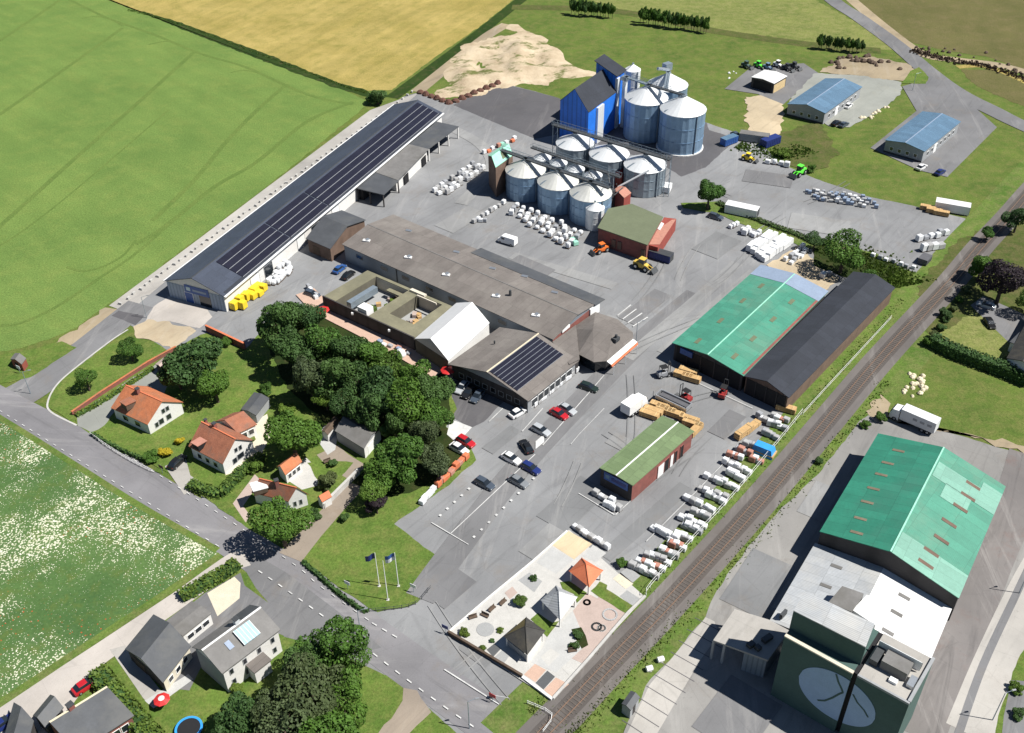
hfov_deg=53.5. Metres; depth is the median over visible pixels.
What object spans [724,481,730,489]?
wrapped pallet
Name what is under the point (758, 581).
repair patch
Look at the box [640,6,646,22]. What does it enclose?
poplar tree
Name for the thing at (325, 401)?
broadleaf tree
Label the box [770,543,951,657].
white works
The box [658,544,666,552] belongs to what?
wrapped pallet
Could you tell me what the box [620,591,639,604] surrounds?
paving
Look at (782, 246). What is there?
wrapped bundle
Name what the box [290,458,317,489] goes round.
patio
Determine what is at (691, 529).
wrapped pallet
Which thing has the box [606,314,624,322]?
repair patch
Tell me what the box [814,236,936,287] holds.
weeds
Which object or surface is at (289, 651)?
broadleaf tree
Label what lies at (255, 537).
road marking
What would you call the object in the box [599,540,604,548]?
wrapped pallet
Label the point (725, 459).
wrapped pallet
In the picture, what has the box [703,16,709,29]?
poplar tree
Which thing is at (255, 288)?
yellow crate
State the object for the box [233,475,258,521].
gravel drive
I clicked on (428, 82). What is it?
field edge track
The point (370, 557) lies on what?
flagpole
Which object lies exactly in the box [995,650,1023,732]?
grass plot
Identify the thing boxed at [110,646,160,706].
garage path
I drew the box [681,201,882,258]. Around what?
hedge bank
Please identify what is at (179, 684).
lawn path
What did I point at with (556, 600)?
pavilion
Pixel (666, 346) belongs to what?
worn lane
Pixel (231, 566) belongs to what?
hedge
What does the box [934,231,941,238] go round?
wrapped pallet
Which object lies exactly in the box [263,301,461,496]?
forest floor
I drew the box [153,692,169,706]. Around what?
parasol
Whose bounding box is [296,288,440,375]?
side path
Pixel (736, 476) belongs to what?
wrapped pallet
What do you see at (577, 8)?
poplar tree
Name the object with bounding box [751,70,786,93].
open barn
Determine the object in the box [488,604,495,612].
garden bench
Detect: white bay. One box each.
[447,421,471,440]
[536,436,543,447]
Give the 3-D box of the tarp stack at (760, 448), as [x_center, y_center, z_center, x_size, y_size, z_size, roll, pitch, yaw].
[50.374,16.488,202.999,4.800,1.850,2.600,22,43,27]
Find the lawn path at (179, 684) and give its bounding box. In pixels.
[145,674,192,707]
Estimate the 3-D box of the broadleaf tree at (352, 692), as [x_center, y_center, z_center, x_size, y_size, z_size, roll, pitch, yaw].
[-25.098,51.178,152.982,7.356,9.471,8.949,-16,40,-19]
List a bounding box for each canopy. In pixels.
[356,173,399,206]
[709,609,788,677]
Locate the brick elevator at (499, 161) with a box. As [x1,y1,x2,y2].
[488,143,512,196]
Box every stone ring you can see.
[583,599,590,605]
[591,622,601,630]
[597,624,605,631]
[602,608,617,620]
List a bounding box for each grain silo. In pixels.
[505,157,545,202]
[537,170,578,214]
[556,132,593,172]
[569,180,611,226]
[589,143,629,185]
[623,85,667,143]
[623,154,666,197]
[647,71,687,99]
[656,94,706,156]
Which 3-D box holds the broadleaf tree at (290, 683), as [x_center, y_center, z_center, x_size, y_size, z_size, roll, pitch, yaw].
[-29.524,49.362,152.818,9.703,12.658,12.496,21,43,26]
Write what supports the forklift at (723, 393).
on the asphalt yard at (493, 560)
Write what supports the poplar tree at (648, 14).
on the ground at (960, 396)
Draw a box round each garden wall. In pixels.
[71,346,175,414]
[205,325,245,349]
[323,468,359,508]
[447,630,522,676]
[450,530,567,630]
[521,676,552,699]
[552,595,645,699]
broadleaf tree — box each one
[74,368,97,390]
[116,336,143,361]
[156,357,191,389]
[162,336,222,387]
[196,369,229,402]
[210,690,259,732]
[246,495,314,547]
[249,685,308,732]
[253,695,317,732]
[256,300,302,349]
[263,409,322,453]
[271,325,321,364]
[272,651,353,728]
[281,643,328,700]
[291,302,326,331]
[292,354,329,404]
[294,613,369,674]
[296,703,359,732]
[304,323,341,361]
[305,356,357,397]
[311,385,339,410]
[318,665,367,732]
[323,335,368,361]
[328,387,353,416]
[336,645,371,681]
[339,360,367,397]
[347,390,384,431]
[356,340,387,375]
[359,479,387,501]
[360,364,406,420]
[363,453,395,493]
[364,496,387,513]
[368,349,409,381]
[373,432,424,483]
[379,412,409,437]
[385,376,433,432]
[398,359,431,395]
[407,420,439,444]
[417,373,455,403]
[417,397,454,425]
[419,442,449,475]
[697,179,725,209]
[804,230,826,250]
[824,228,865,273]
[862,268,876,274]
[968,255,991,278]
[976,258,1023,304]
[981,226,994,240]
[1000,208,1023,232]
[1015,289,1023,306]
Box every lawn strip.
[531,613,558,636]
[560,581,586,601]
[591,582,632,612]
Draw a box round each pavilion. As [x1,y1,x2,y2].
[504,617,544,661]
[541,585,576,626]
[569,557,602,594]
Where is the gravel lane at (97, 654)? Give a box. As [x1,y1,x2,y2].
[0,548,250,716]
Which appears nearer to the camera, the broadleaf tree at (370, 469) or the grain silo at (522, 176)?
the broadleaf tree at (370, 469)
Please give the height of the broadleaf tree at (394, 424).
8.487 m
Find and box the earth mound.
[434,24,595,97]
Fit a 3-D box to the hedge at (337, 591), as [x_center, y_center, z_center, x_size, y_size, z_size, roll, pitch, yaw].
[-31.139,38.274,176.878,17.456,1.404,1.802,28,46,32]
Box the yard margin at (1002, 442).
[890,419,1023,452]
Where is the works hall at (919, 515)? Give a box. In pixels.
[818,433,1005,620]
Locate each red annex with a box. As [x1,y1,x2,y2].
[615,168,623,186]
[615,186,630,206]
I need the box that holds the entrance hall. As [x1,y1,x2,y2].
[576,312,637,374]
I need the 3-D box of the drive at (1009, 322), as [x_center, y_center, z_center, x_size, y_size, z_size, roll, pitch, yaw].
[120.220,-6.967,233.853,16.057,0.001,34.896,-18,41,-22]
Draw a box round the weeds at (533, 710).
[526,299,905,715]
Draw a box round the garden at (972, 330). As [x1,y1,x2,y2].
[940,312,1009,359]
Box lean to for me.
[375,122,458,190]
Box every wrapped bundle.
[745,240,755,251]
[750,246,757,254]
[754,240,764,249]
[754,249,762,257]
[757,250,767,259]
[760,231,769,237]
[760,244,769,250]
[760,254,772,262]
[765,233,775,243]
[766,248,775,259]
[773,235,783,241]
[773,243,782,254]
[774,239,783,244]
[779,241,786,252]
[783,241,790,249]
[784,237,793,243]
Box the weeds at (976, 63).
[909,47,1023,81]
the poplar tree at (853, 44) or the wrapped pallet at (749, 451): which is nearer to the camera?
the wrapped pallet at (749, 451)
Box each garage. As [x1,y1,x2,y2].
[125,614,191,690]
[335,416,380,457]
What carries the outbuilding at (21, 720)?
on the ground at (960, 396)
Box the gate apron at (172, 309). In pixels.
[146,297,211,327]
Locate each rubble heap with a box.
[422,91,428,96]
[439,98,446,102]
[445,99,452,104]
[451,98,459,102]
[458,95,466,99]
[464,93,472,97]
[470,89,477,94]
[483,85,490,89]
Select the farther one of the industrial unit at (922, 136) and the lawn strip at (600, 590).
the industrial unit at (922, 136)
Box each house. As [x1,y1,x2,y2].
[47,686,133,732]
[111,385,183,433]
[189,418,254,473]
[192,605,281,691]
[249,477,308,508]
[1006,327,1023,371]
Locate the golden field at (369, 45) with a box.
[113,0,511,90]
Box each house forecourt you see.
[175,573,286,689]
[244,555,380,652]
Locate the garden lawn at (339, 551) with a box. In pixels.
[74,333,475,611]
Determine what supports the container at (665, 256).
on the asphalt yard at (493, 560)
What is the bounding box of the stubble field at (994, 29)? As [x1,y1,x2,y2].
[859,0,1023,68]
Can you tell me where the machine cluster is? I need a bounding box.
[588,171,622,207]
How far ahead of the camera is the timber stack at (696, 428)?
207.88 m
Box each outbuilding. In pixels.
[5,703,37,732]
[33,695,63,732]
[166,601,212,642]
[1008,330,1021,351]
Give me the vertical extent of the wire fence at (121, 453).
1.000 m
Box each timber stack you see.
[639,407,659,420]
[643,404,663,415]
[649,399,669,407]
[655,403,675,411]
[664,406,684,419]
[673,368,692,377]
[678,365,698,374]
[679,412,699,421]
[681,372,701,383]
[682,417,702,427]
[690,422,703,437]
[734,422,753,440]
[747,418,760,435]
[775,404,796,414]
[920,203,936,209]
[926,206,942,213]
[933,208,949,216]
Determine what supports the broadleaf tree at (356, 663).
on the ground at (960, 396)
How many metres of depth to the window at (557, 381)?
219.44 m
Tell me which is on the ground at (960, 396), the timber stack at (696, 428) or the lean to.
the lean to
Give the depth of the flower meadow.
183.31 m
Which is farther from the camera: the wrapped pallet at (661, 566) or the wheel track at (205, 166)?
the wheel track at (205, 166)
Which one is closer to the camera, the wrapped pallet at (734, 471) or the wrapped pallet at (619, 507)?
the wrapped pallet at (619, 507)
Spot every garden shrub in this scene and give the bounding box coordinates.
[142,449,159,463]
[158,447,172,455]
[174,437,184,443]
[221,336,232,345]
[229,683,243,691]
[245,458,263,473]
[259,382,271,395]
[278,403,296,412]
[310,507,321,519]
[317,470,337,491]
[328,459,337,465]
[338,513,349,522]
[365,90,387,104]
[459,626,469,636]
[497,627,503,633]
[512,594,527,606]
[529,574,536,581]
[568,641,579,648]
[572,629,582,638]
[616,557,627,567]
[777,147,789,157]
[807,164,816,172]
[815,456,823,463]
[859,420,870,428]
[875,411,887,421]
[922,337,931,344]
[929,330,940,336]
[935,323,947,329]
[939,307,951,315]
[941,314,953,322]
[948,306,958,311]
[955,295,963,302]
[961,284,971,293]
[1008,680,1023,695]
[1012,707,1023,721]
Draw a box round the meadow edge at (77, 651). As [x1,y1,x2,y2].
[0,553,222,706]
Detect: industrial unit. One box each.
[786,78,861,123]
[883,111,960,162]
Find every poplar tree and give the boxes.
[569,0,572,13]
[572,0,577,11]
[575,0,581,15]
[582,0,587,16]
[588,1,593,15]
[591,1,597,12]
[598,1,602,16]
[605,2,610,18]
[610,3,615,16]
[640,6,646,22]
[646,7,652,25]
[653,8,658,25]
[655,9,661,26]
[662,10,667,27]
[666,10,671,27]
[672,12,679,29]
[676,12,681,29]
[681,13,688,25]
[689,14,692,28]
[691,15,696,30]
[695,15,699,27]
[699,16,703,31]
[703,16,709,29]
[816,33,822,49]
[826,35,833,49]
[834,37,840,47]
[839,36,844,51]
[844,37,850,50]
[850,38,854,50]
[855,38,860,53]
[860,39,865,52]
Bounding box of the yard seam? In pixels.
[954,569,1023,732]
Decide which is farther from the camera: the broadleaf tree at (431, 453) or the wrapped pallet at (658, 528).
the broadleaf tree at (431, 453)
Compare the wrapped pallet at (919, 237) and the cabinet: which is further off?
the cabinet
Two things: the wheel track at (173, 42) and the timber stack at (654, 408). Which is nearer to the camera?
the timber stack at (654, 408)
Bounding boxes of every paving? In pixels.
[452,530,642,692]
[476,622,493,635]
[487,644,500,655]
[495,651,509,662]
[502,586,534,617]
[505,587,516,598]
[519,573,541,591]
[524,664,545,681]
[531,611,581,671]
[536,671,554,689]
[537,547,572,572]
[541,648,559,665]
[544,678,568,695]
[553,531,591,558]
[561,660,578,674]
[572,594,604,662]
[583,545,605,561]
[590,597,624,636]
[613,574,632,588]
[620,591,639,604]
[621,567,639,582]
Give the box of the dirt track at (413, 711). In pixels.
[379,688,430,732]
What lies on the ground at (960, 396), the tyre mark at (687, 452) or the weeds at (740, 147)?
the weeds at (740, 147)
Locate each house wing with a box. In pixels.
[215,411,256,437]
[277,453,301,482]
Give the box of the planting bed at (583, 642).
[572,627,587,647]
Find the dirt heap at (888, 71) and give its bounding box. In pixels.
[820,57,913,80]
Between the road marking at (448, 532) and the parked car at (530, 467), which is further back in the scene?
the parked car at (530, 467)
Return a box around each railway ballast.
[530,190,1023,732]
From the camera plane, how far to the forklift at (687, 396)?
215.80 m
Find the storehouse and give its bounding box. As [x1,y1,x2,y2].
[306,210,364,260]
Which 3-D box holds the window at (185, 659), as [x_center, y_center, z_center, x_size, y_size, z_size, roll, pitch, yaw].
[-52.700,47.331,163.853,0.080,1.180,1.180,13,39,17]
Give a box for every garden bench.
[468,613,477,619]
[480,610,488,617]
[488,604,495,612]
[499,597,506,605]
[568,647,576,652]
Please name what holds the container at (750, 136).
on the asphalt yard at (493, 560)
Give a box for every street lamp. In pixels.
[467,697,478,728]
[992,689,1015,719]
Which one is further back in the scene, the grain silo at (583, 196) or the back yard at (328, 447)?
the grain silo at (583, 196)
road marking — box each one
[0,410,218,546]
[125,454,368,619]
[258,570,473,726]
[431,522,467,543]
[444,669,498,703]
[451,454,534,532]
[543,375,603,444]
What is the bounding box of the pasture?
[591,0,891,49]
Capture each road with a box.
[0,385,500,732]
[6,301,152,401]
[825,0,1023,130]
[905,449,1023,732]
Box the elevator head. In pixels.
[657,61,672,70]
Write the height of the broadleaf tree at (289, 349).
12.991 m
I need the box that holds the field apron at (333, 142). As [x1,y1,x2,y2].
[109,93,416,308]
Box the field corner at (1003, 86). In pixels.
[961,69,1023,105]
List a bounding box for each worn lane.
[406,290,694,603]
[452,128,492,204]
[509,252,616,288]
[602,482,691,560]
[626,261,741,359]
[657,269,752,353]
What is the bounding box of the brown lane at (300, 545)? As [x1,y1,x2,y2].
[279,483,360,560]
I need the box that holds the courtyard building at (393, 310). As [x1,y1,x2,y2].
[322,270,451,349]
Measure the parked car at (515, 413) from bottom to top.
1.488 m
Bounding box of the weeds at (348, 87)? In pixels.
[127,9,366,92]
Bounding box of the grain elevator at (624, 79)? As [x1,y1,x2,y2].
[620,75,629,127]
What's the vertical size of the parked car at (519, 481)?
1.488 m
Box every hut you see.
[10,353,27,370]
[622,691,639,718]
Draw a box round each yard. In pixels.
[131,86,964,732]
[317,445,363,477]
[320,426,336,454]
[454,86,729,175]
[624,415,1023,732]
[725,63,817,103]
[789,73,901,126]
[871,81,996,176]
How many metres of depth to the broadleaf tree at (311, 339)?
218.17 m
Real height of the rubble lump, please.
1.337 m
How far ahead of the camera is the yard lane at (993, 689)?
162.10 m
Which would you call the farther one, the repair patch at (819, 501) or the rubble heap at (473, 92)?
the rubble heap at (473, 92)
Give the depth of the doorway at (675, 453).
200.39 m
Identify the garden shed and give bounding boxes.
[155,357,164,372]
[241,392,269,422]
[317,490,331,508]
[322,417,339,440]
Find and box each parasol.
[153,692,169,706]
[441,366,453,376]
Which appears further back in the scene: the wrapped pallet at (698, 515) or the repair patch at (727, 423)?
the repair patch at (727, 423)
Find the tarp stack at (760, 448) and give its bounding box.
[750,440,776,459]
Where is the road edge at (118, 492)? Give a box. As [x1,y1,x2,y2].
[0,415,218,551]
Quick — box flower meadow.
[0,421,217,697]
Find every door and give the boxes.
[184,291,194,302]
[313,245,320,256]
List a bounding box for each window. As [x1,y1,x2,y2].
[120,723,129,732]
[122,414,128,421]
[134,420,140,427]
[158,417,163,424]
[166,413,171,420]
[168,673,173,683]
[175,664,180,673]
[182,655,187,664]
[187,631,194,640]
[194,625,201,633]
[202,618,209,627]
[237,451,244,459]
[248,428,254,435]
[380,265,387,271]
[425,285,433,292]
[448,296,455,302]
[498,318,505,325]
[531,396,536,407]
[537,391,543,401]
[543,387,549,397]
[549,382,555,392]
[554,378,560,387]
[560,373,566,382]
[565,368,571,378]
[611,239,615,247]
[617,241,621,249]
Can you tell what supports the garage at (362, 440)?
on the ground at (960, 396)
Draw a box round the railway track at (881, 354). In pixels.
[535,192,1023,732]
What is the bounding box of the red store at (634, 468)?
[599,416,693,501]
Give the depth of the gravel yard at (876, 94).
346.42 m
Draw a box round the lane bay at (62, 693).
[0,665,93,732]
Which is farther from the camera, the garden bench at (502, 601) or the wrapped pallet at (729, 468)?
the wrapped pallet at (729, 468)
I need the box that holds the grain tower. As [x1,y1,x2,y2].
[771,591,934,732]
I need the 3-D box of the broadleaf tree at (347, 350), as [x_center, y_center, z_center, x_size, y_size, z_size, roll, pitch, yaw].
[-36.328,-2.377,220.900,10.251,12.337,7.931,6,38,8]
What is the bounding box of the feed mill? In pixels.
[560,54,626,143]
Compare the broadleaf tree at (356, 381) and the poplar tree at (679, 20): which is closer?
the broadleaf tree at (356, 381)
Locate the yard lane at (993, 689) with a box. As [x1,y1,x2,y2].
[946,558,1023,732]
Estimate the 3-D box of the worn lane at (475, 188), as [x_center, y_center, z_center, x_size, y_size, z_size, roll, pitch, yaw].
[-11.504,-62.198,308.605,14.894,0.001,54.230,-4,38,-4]
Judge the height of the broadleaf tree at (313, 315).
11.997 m
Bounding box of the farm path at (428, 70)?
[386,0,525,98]
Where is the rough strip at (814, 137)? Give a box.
[775,123,839,172]
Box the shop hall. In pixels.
[448,327,578,412]
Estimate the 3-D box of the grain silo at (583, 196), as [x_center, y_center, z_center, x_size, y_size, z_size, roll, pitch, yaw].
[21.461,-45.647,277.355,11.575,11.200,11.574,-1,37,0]
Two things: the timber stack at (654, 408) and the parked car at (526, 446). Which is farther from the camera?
the timber stack at (654, 408)
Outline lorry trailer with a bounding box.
[655,388,692,412]
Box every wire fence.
[90,433,152,471]
[369,585,430,611]
[527,700,551,730]
[646,409,802,591]
[803,318,890,412]
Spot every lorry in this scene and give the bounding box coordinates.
[620,393,647,416]
[889,404,940,434]
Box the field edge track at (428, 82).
[412,23,508,91]
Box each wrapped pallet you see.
[418,497,426,505]
[425,490,432,498]
[434,478,441,488]
[443,474,447,482]
[445,188,450,194]
[448,467,454,476]
[452,460,459,469]
[462,452,469,460]
[488,207,493,212]
[509,208,513,215]
[561,226,567,233]
[573,240,578,245]
[574,233,579,239]
[575,524,583,532]
[582,530,589,537]
[587,532,595,541]
[591,488,599,496]
[595,536,602,544]
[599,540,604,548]
[601,495,608,500]
[602,499,608,507]
[603,542,610,550]
[607,501,614,508]
[608,495,615,502]
[609,504,615,511]
[615,502,622,512]
[627,559,636,570]
[635,556,640,563]
[638,564,647,574]
[642,550,650,558]
[643,569,649,576]
[644,558,652,568]
[648,568,655,577]
[649,524,655,532]
[649,550,654,560]
[649,562,655,569]
[652,571,659,580]
[654,551,660,560]
[654,561,661,570]
[655,525,662,534]
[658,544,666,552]
[658,564,666,572]
[659,527,667,538]
[659,554,666,563]
[663,559,671,566]
[666,528,672,536]
[667,549,673,558]
[668,539,675,549]
[671,532,680,539]
[671,550,679,560]
[673,539,679,548]
[677,512,683,521]
[679,544,686,552]
[680,521,686,529]
[680,530,687,539]
[681,534,689,542]
[684,520,692,529]
[685,494,691,501]
[686,513,693,519]
[688,495,697,505]
[688,524,694,532]
[689,506,697,516]
[692,523,699,532]
[695,498,703,507]
[695,527,703,535]
[696,510,702,518]
[696,520,704,527]
[697,485,703,491]
[702,471,709,479]
[702,486,709,493]
[702,511,711,521]
[703,502,710,510]
[704,489,712,498]
[707,505,715,515]
[713,488,720,494]
[714,495,722,501]
[716,476,722,485]
[718,497,727,505]
[721,456,728,465]
[721,477,727,485]
[722,492,729,498]
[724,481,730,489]
[725,449,732,457]
[725,466,733,474]
[727,460,734,467]
[727,470,733,477]
[731,469,739,477]
[732,484,739,491]
[733,461,740,468]
[733,473,740,480]
[736,465,742,473]
[737,444,744,453]
[737,453,743,461]
[737,474,746,483]
[741,228,747,235]
[742,439,749,448]
[744,468,752,476]
[746,448,753,456]
[748,454,754,462]
[755,410,762,418]
[761,415,769,423]
[761,427,767,434]
[764,429,772,437]
[766,418,773,426]
[770,411,777,417]
[770,419,777,427]
[772,433,779,441]
[773,414,780,419]
[781,424,788,431]
[783,416,789,423]
[784,161,789,167]
[788,252,794,258]
[819,271,826,278]
[915,233,923,242]
[919,242,928,252]
[923,234,929,240]
[927,232,935,238]
[927,242,933,251]
[932,241,939,250]
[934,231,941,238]
[936,228,944,235]
[938,241,945,249]
[943,229,949,235]
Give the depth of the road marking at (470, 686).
160.66 m
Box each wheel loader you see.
[589,241,609,255]
[633,256,657,274]
[741,60,754,69]
[741,152,758,163]
[753,60,765,69]
[762,62,775,70]
[772,59,782,69]
[782,62,795,72]
[788,164,806,178]
[790,61,802,70]
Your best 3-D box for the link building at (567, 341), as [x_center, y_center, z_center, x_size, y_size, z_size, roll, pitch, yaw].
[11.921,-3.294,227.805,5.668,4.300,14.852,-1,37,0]
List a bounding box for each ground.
[0,0,1023,732]
[744,95,784,134]
[767,245,838,289]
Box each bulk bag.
[265,277,271,285]
[271,279,275,285]
[278,272,284,279]
[527,221,531,227]
[529,207,533,214]
[538,219,543,226]
[540,228,545,233]
[547,230,552,237]
[549,217,554,223]
[558,237,563,245]
[559,219,563,226]
[563,233,568,240]
[565,241,570,248]
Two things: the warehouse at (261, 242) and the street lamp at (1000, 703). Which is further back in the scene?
the warehouse at (261, 242)
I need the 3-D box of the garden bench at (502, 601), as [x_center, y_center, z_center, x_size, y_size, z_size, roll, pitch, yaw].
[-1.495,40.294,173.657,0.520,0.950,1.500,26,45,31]
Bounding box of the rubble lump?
[846,54,852,58]
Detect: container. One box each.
[648,248,673,263]
[720,133,738,146]
[724,200,759,217]
[739,129,769,142]
[760,133,781,147]
[917,252,932,265]
[935,197,970,215]
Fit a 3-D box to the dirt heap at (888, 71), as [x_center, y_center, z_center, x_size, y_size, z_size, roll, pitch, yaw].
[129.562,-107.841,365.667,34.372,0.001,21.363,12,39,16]
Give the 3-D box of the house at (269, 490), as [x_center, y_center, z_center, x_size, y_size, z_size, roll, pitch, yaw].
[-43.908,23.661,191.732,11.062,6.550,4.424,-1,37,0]
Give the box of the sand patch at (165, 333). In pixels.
[133,319,195,347]
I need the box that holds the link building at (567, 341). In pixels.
[553,325,579,373]
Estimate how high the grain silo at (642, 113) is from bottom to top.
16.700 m
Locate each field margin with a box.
[847,0,1023,72]
[956,64,1023,82]
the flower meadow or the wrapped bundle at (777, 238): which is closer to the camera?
the flower meadow
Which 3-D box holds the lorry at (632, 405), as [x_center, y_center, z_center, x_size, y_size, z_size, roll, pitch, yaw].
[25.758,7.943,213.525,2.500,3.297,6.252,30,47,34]
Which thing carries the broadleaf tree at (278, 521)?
on the ground at (960, 396)
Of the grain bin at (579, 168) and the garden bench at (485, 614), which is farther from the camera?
the grain bin at (579, 168)
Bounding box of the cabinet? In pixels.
[662,182,671,192]
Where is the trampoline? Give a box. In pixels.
[174,716,202,732]
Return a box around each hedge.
[74,365,154,417]
[85,662,164,732]
[90,432,142,460]
[176,557,242,602]
[185,451,266,499]
[301,559,368,613]
[715,200,812,241]
[927,332,1023,386]
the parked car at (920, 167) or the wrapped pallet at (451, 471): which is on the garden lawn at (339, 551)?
the wrapped pallet at (451, 471)
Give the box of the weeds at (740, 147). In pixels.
[730,141,818,160]
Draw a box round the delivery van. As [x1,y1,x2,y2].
[497,233,517,245]
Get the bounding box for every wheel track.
[0,0,60,41]
[0,28,123,115]
[0,52,194,227]
[0,110,168,245]
[0,225,169,325]
[65,240,136,271]
[69,0,352,104]
[82,16,122,25]
[135,101,354,244]
[148,41,192,50]
[151,84,288,220]
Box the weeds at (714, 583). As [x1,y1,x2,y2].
[561,380,888,732]
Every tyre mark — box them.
[428,606,501,704]
[436,602,509,699]
[450,651,475,671]
[455,656,483,678]
[554,461,573,503]
[562,463,581,505]
[620,298,658,321]
[624,302,661,324]
[625,375,628,445]
[631,325,691,351]
[632,261,659,299]
[633,375,635,437]
[638,263,664,301]
[638,318,696,342]
[657,448,704,479]
[663,392,740,415]
[672,434,704,472]
[675,245,693,277]
[680,437,711,474]
[681,246,699,278]
[719,251,745,275]
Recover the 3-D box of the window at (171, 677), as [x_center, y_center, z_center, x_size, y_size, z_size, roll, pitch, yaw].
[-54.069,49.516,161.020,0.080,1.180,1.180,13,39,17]
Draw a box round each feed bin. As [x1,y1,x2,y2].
[585,200,604,230]
[625,63,640,92]
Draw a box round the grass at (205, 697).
[74,568,455,732]
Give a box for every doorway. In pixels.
[664,457,669,471]
[673,449,677,463]
[679,444,683,458]
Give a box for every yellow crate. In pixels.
[228,299,238,310]
[234,294,244,299]
[238,299,247,310]
[241,290,250,301]
[248,284,259,291]
[250,291,257,300]
[256,289,263,297]
[258,282,267,291]
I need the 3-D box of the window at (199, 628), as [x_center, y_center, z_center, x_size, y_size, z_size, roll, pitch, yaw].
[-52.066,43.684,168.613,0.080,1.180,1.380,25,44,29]
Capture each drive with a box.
[77,365,166,431]
[165,461,199,494]
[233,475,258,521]
[971,296,1023,342]
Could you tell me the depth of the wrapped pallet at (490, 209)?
282.95 m
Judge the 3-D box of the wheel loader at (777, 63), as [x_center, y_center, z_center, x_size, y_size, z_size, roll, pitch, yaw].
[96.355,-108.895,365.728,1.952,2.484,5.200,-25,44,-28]
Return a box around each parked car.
[0,713,10,731]
[70,677,93,696]
[167,454,187,470]
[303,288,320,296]
[332,264,346,273]
[341,270,355,279]
[449,441,469,455]
[454,380,468,394]
[455,433,475,448]
[461,385,476,399]
[469,389,484,403]
[474,475,495,490]
[501,451,521,465]
[507,473,529,488]
[508,407,526,418]
[518,439,533,454]
[520,460,541,475]
[531,422,551,436]
[549,407,568,420]
[557,402,576,415]
[578,380,598,392]
[707,211,723,220]
[830,120,841,126]
[838,121,849,127]
[844,102,852,108]
[915,163,927,170]
[934,168,945,175]
[976,301,996,310]
[983,317,996,328]
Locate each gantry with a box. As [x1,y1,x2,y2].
[499,146,610,188]
[530,143,621,188]
[551,120,672,196]
[625,73,652,86]
[646,80,684,95]
[664,70,670,88]
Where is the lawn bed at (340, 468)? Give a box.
[308,461,352,487]
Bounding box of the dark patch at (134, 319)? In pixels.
[112,311,143,324]
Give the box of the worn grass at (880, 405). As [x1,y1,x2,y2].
[867,395,890,417]
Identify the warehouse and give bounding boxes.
[163,99,443,311]
[672,265,827,390]
[744,271,894,411]
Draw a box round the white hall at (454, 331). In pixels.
[415,302,488,367]
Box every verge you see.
[0,341,76,382]
[56,307,116,344]
[481,159,1023,732]
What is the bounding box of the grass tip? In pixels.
[902,67,928,83]
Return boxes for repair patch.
[425,568,475,608]
[435,206,484,232]
[458,644,491,666]
[482,425,520,453]
[512,255,554,274]
[519,523,563,559]
[536,476,609,531]
[605,432,631,449]
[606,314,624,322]
[618,289,671,324]
[692,231,740,258]
[692,674,781,732]
[708,409,745,438]
[720,548,794,614]
[742,169,792,187]
[756,603,775,619]
[787,212,850,234]
[797,480,841,521]
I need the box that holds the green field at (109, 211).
[0,0,368,350]
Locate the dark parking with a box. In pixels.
[452,380,502,426]
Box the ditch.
[110,0,368,96]
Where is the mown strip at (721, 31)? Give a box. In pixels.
[511,5,880,53]
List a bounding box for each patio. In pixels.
[207,577,239,615]
[226,414,270,474]
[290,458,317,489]
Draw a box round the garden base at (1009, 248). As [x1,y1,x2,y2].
[917,219,1023,360]
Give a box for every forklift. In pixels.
[656,361,672,378]
[674,383,692,401]
[717,378,728,399]
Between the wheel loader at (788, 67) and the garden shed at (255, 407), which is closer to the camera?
the garden shed at (255, 407)
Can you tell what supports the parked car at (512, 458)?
on the asphalt yard at (493, 560)
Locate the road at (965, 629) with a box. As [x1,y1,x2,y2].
[905,449,1023,732]
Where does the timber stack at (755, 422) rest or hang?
on the asphalt yard at (493, 560)
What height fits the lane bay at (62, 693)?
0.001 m
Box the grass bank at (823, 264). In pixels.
[813,246,900,280]
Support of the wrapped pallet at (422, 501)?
on the garden lawn at (339, 551)
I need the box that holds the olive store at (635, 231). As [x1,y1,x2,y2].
[598,204,675,258]
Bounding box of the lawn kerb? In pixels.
[46,329,127,425]
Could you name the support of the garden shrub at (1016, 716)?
on the ground at (960, 396)
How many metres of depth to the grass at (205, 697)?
159.76 m
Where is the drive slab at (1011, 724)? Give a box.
[1002,680,1023,732]
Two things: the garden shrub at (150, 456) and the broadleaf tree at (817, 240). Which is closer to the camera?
the garden shrub at (150, 456)
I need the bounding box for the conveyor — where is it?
[619,169,648,185]
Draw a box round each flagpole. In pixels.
[365,553,380,586]
[383,563,388,600]
[385,553,399,586]
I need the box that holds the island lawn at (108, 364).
[48,335,165,423]
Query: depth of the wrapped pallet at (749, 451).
202.09 m
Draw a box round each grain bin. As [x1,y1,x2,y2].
[534,152,550,172]
[550,158,567,171]
[567,164,584,183]
[584,170,602,182]
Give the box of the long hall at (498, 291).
[342,214,604,342]
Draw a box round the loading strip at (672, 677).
[627,617,717,732]

